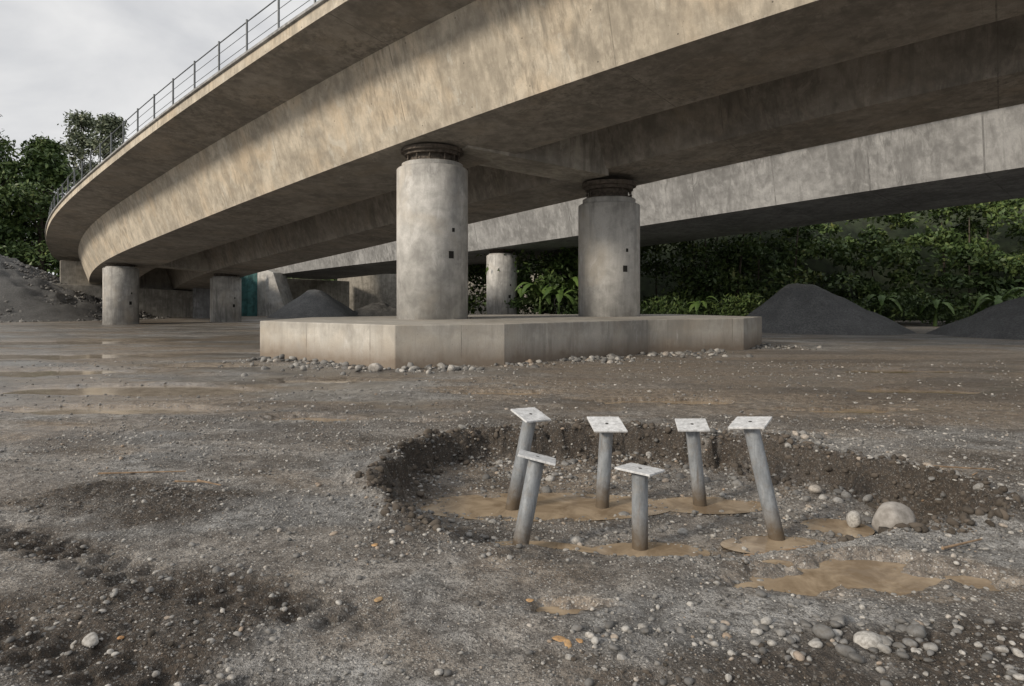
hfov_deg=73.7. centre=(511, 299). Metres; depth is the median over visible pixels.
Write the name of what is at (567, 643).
ochre clay lumps
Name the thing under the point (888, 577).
puddle
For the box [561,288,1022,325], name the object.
shrubs
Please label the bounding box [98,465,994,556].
sticks
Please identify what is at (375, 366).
boulder
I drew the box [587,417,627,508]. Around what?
steel pile
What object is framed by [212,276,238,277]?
plinth
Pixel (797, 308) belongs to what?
gravel pile
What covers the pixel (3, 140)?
broadleaf tree
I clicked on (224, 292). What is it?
shaft
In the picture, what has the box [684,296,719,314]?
banana plant
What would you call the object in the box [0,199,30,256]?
broadleaf tree
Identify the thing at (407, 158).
anchor bolts
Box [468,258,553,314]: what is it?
distant forest
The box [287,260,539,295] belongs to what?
distant forest
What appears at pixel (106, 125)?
broadleaf tree
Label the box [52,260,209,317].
bridge abutment
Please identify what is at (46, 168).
broadleaf tree
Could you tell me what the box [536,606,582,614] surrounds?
puddle
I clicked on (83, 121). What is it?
broadleaf tree
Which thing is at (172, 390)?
puddle
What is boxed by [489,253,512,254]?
plinth
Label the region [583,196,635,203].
plinth
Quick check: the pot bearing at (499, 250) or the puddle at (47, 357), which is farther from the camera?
the pot bearing at (499, 250)
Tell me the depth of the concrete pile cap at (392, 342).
19.04 m
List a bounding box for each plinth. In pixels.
[106,266,136,267]
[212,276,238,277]
[402,159,462,166]
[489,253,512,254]
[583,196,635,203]
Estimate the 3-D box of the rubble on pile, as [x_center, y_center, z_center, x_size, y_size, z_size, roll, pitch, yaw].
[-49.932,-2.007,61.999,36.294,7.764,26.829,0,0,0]
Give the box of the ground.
[0,313,1023,685]
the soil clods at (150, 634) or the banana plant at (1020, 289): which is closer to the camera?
the soil clods at (150, 634)
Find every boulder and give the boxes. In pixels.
[368,363,382,370]
[846,510,861,527]
[871,502,915,531]
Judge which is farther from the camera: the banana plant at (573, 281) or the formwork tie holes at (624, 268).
the banana plant at (573, 281)
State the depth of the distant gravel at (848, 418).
12.98 m
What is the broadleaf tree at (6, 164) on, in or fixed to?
on the ground
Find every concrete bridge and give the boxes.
[45,0,1023,290]
[275,104,1023,279]
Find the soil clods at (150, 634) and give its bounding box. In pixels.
[0,480,1022,685]
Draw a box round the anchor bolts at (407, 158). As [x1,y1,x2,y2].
[406,152,458,161]
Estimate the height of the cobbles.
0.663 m
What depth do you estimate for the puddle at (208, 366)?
18.01 m
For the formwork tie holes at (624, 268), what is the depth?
25.31 m
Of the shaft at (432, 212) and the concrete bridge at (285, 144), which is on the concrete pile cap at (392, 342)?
the shaft at (432, 212)
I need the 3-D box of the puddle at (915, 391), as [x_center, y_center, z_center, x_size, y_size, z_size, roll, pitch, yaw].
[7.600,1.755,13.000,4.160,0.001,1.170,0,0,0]
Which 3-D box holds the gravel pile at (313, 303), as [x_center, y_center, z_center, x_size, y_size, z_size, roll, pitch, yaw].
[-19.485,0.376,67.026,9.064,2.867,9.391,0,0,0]
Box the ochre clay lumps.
[117,543,582,647]
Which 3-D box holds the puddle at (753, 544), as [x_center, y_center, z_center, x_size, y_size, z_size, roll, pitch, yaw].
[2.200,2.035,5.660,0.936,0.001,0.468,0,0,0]
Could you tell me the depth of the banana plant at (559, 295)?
48.51 m
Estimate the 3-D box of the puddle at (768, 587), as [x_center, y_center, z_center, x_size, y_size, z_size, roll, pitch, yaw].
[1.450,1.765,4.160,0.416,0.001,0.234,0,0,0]
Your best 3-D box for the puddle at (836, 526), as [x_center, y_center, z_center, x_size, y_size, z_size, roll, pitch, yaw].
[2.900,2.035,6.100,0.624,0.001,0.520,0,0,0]
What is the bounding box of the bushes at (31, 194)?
[0,165,75,275]
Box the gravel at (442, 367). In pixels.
[177,343,834,377]
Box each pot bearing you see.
[105,262,133,266]
[213,273,235,276]
[401,143,463,160]
[488,249,514,252]
[582,179,635,197]
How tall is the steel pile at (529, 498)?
1.066 m
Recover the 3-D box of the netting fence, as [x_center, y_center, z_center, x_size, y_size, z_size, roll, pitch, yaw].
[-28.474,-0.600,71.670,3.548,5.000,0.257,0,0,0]
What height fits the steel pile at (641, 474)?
0.922 m
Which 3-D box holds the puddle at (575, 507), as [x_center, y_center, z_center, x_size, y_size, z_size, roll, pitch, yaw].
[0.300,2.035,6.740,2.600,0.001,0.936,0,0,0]
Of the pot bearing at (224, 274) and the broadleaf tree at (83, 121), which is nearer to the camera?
the pot bearing at (224, 274)
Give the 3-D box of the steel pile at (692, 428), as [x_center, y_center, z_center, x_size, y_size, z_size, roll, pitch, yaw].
[1.785,1.742,6.750,0.359,1.089,0.302,0,0,0]
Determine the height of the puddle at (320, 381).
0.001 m
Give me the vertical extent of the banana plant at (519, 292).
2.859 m
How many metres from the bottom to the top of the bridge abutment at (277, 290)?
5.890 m
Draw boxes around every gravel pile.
[0,257,143,321]
[267,289,356,318]
[354,302,396,316]
[747,283,915,334]
[926,296,1023,339]
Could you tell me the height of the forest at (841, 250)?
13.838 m
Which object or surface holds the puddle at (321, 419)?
on the ground
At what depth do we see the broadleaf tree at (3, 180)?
88.30 m
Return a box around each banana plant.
[515,282,561,313]
[517,288,533,314]
[540,288,577,313]
[553,277,577,302]
[554,262,576,313]
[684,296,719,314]
[867,294,902,314]
[920,299,956,325]
[972,294,1017,313]
[1003,287,1023,297]
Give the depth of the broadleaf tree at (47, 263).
87.97 m
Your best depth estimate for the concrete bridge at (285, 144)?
21.42 m
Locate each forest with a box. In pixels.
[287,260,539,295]
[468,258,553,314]
[477,198,1023,321]
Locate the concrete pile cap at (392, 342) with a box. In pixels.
[260,314,761,368]
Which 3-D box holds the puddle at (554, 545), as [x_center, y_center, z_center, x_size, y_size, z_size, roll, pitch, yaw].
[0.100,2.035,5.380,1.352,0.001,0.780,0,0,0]
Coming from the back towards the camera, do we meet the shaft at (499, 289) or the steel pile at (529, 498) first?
the shaft at (499, 289)
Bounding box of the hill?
[286,201,1023,320]
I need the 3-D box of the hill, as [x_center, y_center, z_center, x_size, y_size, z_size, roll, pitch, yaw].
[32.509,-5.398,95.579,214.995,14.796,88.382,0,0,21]
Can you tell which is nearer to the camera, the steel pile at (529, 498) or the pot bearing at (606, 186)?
the steel pile at (529, 498)
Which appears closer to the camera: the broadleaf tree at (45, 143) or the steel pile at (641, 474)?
the steel pile at (641, 474)
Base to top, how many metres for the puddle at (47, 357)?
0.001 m
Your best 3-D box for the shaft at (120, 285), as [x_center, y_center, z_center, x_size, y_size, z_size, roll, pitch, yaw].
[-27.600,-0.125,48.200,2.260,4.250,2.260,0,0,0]
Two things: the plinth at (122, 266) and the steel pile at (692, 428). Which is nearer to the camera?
the steel pile at (692, 428)
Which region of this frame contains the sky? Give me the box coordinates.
[0,0,317,274]
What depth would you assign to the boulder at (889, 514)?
5.86 m
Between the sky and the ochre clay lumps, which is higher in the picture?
the sky
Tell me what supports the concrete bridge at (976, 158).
on the pot bearing at (499, 250)
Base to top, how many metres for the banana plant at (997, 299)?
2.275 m
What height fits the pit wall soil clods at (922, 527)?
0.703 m
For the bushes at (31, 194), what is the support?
on the ground
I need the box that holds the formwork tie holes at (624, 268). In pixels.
[623,248,627,271]
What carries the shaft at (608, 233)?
on the concrete pile cap at (392, 342)
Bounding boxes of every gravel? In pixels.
[0,360,1023,423]
[177,343,834,377]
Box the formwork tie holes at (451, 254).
[449,228,454,258]
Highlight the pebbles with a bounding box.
[9,403,1023,685]
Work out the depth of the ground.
5.65 m
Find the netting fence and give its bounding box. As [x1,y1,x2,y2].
[241,273,256,315]
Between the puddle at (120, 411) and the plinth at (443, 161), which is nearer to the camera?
the puddle at (120, 411)
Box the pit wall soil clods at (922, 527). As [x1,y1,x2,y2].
[355,419,1023,548]
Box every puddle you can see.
[0,340,154,344]
[0,354,149,359]
[0,370,163,376]
[0,407,209,414]
[1,385,250,395]
[162,366,257,367]
[279,417,354,421]
[285,380,367,382]
[420,493,673,520]
[465,393,540,394]
[489,541,589,551]
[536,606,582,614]
[587,542,709,556]
[605,401,727,404]
[659,497,761,513]
[720,536,827,553]
[733,582,784,591]
[749,559,999,595]
[800,518,874,537]
[809,409,888,413]
[856,389,979,393]
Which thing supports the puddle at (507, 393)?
on the ground
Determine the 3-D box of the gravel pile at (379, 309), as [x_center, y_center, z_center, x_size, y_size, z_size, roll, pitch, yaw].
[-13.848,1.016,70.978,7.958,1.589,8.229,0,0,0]
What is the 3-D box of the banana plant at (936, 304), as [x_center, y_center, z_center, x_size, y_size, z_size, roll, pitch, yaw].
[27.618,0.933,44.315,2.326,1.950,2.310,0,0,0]
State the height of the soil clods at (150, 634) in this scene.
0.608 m
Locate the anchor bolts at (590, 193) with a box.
[586,187,631,197]
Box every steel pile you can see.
[505,407,550,510]
[512,449,555,544]
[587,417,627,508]
[615,463,664,550]
[675,418,709,506]
[728,416,784,540]
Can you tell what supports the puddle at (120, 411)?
on the ground
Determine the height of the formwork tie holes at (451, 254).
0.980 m
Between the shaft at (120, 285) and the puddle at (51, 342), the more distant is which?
the shaft at (120, 285)
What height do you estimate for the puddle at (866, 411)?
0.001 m
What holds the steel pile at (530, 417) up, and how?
on the ground
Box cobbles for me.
[432,424,983,663]
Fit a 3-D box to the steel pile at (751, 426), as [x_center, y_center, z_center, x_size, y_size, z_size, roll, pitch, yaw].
[2.132,1.653,5.868,0.500,1.271,0.307,0,0,24]
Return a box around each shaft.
[102,267,138,324]
[210,278,240,321]
[397,163,467,319]
[486,254,516,314]
[578,201,639,316]
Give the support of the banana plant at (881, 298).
on the ground
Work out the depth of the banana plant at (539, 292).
49.68 m
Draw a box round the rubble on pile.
[0,255,171,321]
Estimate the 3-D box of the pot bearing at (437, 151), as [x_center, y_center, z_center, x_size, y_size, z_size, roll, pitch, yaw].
[-2.650,-4.741,22.750,2.077,0.479,2.077,0,0,0]
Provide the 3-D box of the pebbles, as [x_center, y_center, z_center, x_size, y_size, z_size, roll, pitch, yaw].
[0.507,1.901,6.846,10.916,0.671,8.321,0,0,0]
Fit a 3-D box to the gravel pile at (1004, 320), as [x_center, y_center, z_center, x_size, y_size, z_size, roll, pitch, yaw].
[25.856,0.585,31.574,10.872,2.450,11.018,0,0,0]
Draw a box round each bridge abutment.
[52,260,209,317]
[257,269,538,315]
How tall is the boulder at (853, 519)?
0.165 m
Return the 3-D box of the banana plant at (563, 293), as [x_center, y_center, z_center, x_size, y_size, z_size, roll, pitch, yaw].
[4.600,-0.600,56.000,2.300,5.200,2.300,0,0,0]
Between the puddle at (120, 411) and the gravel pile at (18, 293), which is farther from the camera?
the gravel pile at (18, 293)
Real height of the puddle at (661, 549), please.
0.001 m
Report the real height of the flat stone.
0.051 m
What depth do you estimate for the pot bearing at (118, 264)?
47.50 m
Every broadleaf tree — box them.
[0,114,35,244]
[0,131,45,251]
[0,145,75,273]
[0,172,37,262]
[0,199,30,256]
[3,134,80,267]
[34,109,108,242]
[44,257,59,277]
[83,112,128,172]
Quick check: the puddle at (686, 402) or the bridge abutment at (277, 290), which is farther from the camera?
the bridge abutment at (277, 290)
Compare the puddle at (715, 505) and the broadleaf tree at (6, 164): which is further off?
the broadleaf tree at (6, 164)
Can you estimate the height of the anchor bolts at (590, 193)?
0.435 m
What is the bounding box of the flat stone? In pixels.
[82,632,98,646]
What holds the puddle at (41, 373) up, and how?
on the ground
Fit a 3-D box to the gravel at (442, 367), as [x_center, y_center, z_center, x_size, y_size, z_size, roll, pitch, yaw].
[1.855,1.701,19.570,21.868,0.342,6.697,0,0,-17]

